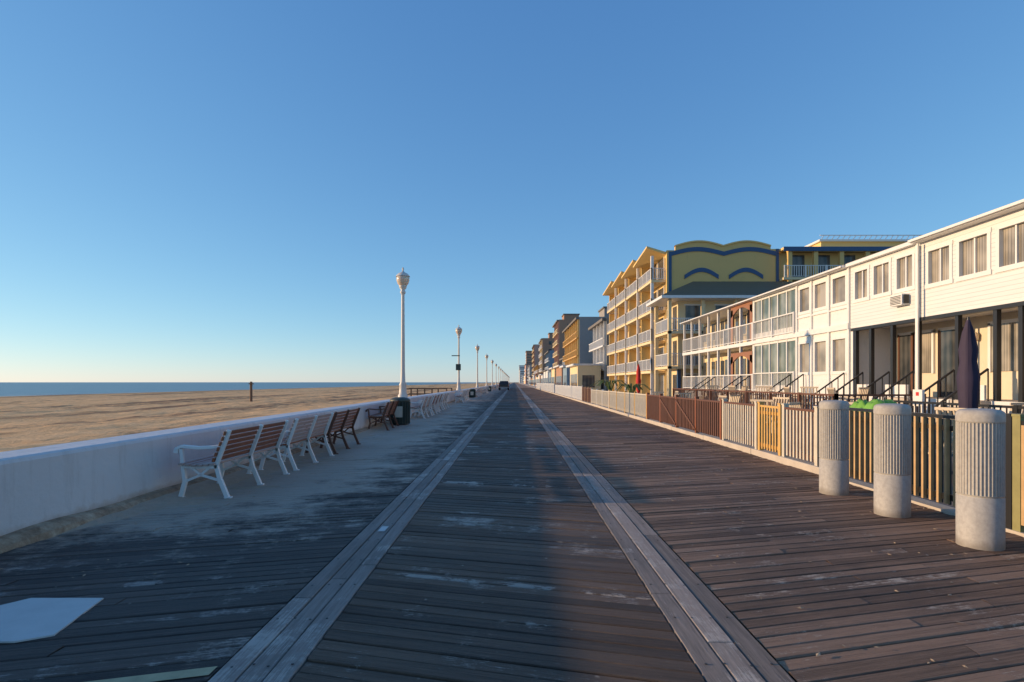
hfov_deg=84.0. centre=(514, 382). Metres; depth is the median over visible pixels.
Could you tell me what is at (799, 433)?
white fence
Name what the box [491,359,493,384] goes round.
street lamp
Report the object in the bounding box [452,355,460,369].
wayfinding sign
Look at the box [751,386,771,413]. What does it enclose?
patio chair
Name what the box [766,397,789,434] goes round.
patio chair
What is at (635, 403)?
white fence
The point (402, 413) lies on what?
trash bin
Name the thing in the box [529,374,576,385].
windows
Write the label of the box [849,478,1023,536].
curb
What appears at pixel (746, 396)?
wooden deck
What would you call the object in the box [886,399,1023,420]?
iron railing
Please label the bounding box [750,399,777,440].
patio chair
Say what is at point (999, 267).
window frames
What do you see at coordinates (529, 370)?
white hotel
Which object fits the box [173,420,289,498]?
park bench
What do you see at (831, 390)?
patio chair
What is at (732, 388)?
patio chair
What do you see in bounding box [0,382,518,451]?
ground
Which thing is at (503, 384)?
pickup truck
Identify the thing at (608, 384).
potted palm
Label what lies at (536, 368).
orange hotel
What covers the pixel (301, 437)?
park bench
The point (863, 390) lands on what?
patio chair
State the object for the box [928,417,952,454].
patio chair
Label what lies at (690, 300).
green roof hotel wing
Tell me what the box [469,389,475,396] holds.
trash bin
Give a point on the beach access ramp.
(411, 393)
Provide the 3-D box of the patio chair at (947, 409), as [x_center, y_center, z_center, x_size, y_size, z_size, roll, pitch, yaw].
[7.848,0.960,9.885,0.728,1.044,0.659,0,0,-16]
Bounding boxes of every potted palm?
[593,380,627,390]
[614,383,651,392]
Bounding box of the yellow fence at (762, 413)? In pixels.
[757,401,781,455]
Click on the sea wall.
(42, 484)
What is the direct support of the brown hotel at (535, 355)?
on the patio pavement
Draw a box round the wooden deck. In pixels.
[672,388,925,426]
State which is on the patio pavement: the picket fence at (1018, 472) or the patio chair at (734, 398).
the patio chair at (734, 398)
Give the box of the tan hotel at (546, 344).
[538,333,553,372]
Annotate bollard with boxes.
[819,400,848,495]
[873,403,911,517]
[955,408,1005,550]
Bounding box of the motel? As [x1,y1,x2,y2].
[680,199,1023,414]
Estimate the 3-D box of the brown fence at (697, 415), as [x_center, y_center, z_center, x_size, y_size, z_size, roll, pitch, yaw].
[5.013,0.927,17.575,0.125,1.065,7.760,0,0,0]
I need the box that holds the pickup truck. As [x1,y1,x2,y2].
[498,381,509,389]
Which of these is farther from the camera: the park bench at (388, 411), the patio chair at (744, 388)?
the patio chair at (744, 388)
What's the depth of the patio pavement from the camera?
10.23 m
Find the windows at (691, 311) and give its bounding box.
[667,305,728,395]
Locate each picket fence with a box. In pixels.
[817,401,1017,529]
[1010,414,1023,531]
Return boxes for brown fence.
[582,386,591,402]
[647,393,724,439]
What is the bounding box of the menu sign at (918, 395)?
[913,390,924,412]
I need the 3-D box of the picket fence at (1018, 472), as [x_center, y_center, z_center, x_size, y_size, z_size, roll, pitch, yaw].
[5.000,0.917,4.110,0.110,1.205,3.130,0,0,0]
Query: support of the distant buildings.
on the ground
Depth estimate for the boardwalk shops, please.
80.26 m
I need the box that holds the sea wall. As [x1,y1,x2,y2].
[0,383,510,535]
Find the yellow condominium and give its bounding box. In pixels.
[562,306,608,364]
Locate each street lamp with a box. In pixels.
[396,267,409,397]
[455,325,461,389]
[475,344,479,386]
[485,354,487,385]
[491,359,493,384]
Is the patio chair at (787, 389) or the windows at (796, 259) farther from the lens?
the windows at (796, 259)
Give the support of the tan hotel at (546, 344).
on the patio pavement
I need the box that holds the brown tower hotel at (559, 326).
[552,314,579,366]
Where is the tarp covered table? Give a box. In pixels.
[849,399,895,410]
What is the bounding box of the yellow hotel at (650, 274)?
[603,235,921,395]
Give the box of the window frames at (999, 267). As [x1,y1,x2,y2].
[754,217,1023,392]
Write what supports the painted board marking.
on the boardwalk
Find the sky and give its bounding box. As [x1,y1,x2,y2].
[0,0,1023,396]
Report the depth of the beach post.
48.90 m
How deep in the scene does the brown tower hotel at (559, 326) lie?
150.20 m
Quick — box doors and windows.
[703,313,1017,396]
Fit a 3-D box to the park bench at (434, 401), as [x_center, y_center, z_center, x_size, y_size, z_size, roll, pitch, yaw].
[-4.012,1.061,27.003,0.749,0.896,2.000,0,0,1]
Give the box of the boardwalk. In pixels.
[0,382,1023,681]
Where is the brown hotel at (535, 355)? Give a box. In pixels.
[532,344,539,375]
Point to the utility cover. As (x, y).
(28, 619)
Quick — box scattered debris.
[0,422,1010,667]
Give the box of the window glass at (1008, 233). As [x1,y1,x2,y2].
[756,223,1023,384]
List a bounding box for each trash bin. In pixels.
[390,397,410,423]
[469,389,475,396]
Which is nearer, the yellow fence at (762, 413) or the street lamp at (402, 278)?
the yellow fence at (762, 413)
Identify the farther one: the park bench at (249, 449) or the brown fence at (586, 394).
the brown fence at (586, 394)
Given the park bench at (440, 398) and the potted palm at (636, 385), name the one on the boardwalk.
the park bench at (440, 398)
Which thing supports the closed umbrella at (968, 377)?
on the patio pavement
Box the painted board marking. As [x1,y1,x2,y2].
[87,666,216,681]
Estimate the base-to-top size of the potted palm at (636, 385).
1.401 m
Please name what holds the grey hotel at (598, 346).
on the patio pavement
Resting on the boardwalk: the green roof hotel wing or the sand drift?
the sand drift
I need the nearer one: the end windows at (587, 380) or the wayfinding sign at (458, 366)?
the wayfinding sign at (458, 366)
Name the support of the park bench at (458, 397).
on the boardwalk
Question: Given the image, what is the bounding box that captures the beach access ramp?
[406,388,455,399]
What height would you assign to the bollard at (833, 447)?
1.258 m
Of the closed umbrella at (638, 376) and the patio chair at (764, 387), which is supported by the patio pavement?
the closed umbrella at (638, 376)
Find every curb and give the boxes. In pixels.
[536,388,818,474]
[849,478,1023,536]
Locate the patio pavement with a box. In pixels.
[519,383,954,507]
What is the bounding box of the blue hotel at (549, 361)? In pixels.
[544,350,553,369]
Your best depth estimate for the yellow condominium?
95.20 m
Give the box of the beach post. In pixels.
[248,382,253,401]
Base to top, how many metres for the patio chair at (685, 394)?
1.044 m
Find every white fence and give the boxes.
[536,383,554,392]
[555,384,581,399]
[591,389,608,406]
[609,390,646,418]
[722,399,757,448]
[781,403,817,465]
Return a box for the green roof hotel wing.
[646,281,793,396]
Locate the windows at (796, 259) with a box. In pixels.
[640,255,854,394]
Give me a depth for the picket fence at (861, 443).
6.89 m
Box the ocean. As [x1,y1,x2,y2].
[0,382,499,395]
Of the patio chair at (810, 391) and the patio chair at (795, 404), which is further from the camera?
the patio chair at (810, 391)
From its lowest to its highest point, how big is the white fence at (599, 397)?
1.045 m
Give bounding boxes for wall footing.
[0,396,468,553]
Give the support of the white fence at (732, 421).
on the curb at (805, 465)
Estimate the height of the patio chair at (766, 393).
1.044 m
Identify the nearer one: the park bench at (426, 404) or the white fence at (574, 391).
the park bench at (426, 404)
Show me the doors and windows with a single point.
(1009, 327)
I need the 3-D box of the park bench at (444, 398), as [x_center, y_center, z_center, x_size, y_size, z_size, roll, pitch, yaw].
[-4.175,1.061,32.201,0.749,0.896,2.000,0,0,0]
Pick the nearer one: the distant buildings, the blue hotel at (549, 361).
the blue hotel at (549, 361)
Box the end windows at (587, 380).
[582,375,594,387]
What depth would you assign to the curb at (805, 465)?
13.05 m
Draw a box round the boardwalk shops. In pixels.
[528,364,601,389]
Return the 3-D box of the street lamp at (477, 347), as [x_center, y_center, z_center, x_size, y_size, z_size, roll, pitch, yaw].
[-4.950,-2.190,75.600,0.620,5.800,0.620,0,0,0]
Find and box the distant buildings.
[519,351,531,383]
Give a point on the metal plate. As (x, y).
(383, 528)
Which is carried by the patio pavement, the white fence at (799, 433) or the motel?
the motel
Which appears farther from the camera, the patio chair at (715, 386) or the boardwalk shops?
the boardwalk shops
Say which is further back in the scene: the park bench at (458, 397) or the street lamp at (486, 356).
the street lamp at (486, 356)
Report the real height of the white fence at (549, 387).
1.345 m
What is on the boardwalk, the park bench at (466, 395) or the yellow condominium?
the park bench at (466, 395)
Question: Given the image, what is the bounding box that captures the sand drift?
[52,395,477,537]
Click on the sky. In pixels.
(191, 190)
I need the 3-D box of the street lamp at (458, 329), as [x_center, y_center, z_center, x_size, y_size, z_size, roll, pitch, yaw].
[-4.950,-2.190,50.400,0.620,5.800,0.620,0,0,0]
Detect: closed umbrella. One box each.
[636,363,640,392]
[952,317,980,455]
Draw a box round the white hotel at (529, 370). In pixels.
[527,365,531,383]
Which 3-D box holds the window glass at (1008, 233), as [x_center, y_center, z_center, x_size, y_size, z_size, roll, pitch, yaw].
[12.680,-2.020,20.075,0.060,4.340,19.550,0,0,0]
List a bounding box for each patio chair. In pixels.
[677,393,690,397]
[705,385,718,399]
[728,386,740,394]
[729,386,748,402]
[729,395,740,402]
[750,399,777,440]
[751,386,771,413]
[760,386,777,405]
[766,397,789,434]
[783,387,810,408]
[788,402,800,407]
[800,387,822,402]
[827,387,857,401]
[846,387,869,401]
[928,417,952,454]
[934,407,964,444]
[1009,403,1023,413]
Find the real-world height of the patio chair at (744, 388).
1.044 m
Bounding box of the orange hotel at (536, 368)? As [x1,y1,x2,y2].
[533,364,539,372]
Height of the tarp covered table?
1.204 m
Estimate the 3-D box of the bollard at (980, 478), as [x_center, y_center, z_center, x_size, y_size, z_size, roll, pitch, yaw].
[4.270,0.871,5.220,0.362,1.258,0.362,0,0,0]
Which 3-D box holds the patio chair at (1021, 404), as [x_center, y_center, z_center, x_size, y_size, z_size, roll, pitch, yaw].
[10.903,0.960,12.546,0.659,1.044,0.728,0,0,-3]
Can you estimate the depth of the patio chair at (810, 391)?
20.02 m
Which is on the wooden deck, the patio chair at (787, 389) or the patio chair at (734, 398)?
the patio chair at (787, 389)
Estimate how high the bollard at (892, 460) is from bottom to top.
1.258 m
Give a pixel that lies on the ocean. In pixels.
(30, 388)
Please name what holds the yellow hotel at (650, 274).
on the patio pavement
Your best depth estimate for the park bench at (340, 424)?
12.78 m
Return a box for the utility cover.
[0,598,103,642]
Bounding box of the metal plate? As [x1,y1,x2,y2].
[378,526,388,530]
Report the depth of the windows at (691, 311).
45.26 m
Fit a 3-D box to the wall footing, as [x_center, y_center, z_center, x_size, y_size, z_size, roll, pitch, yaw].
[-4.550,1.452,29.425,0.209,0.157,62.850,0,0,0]
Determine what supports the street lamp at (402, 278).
on the sea wall
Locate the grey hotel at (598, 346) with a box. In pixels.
[588,317,608,390]
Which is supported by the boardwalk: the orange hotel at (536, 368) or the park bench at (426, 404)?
the park bench at (426, 404)
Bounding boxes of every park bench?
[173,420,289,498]
[258,412,334,470]
[304,408,360,453]
[365,400,399,430]
[410,396,432,418]
[419,395,440,414]
[426,394,442,411]
[433,393,448,408]
[454,390,466,402]
[460,389,469,400]
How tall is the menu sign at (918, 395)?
1.300 m

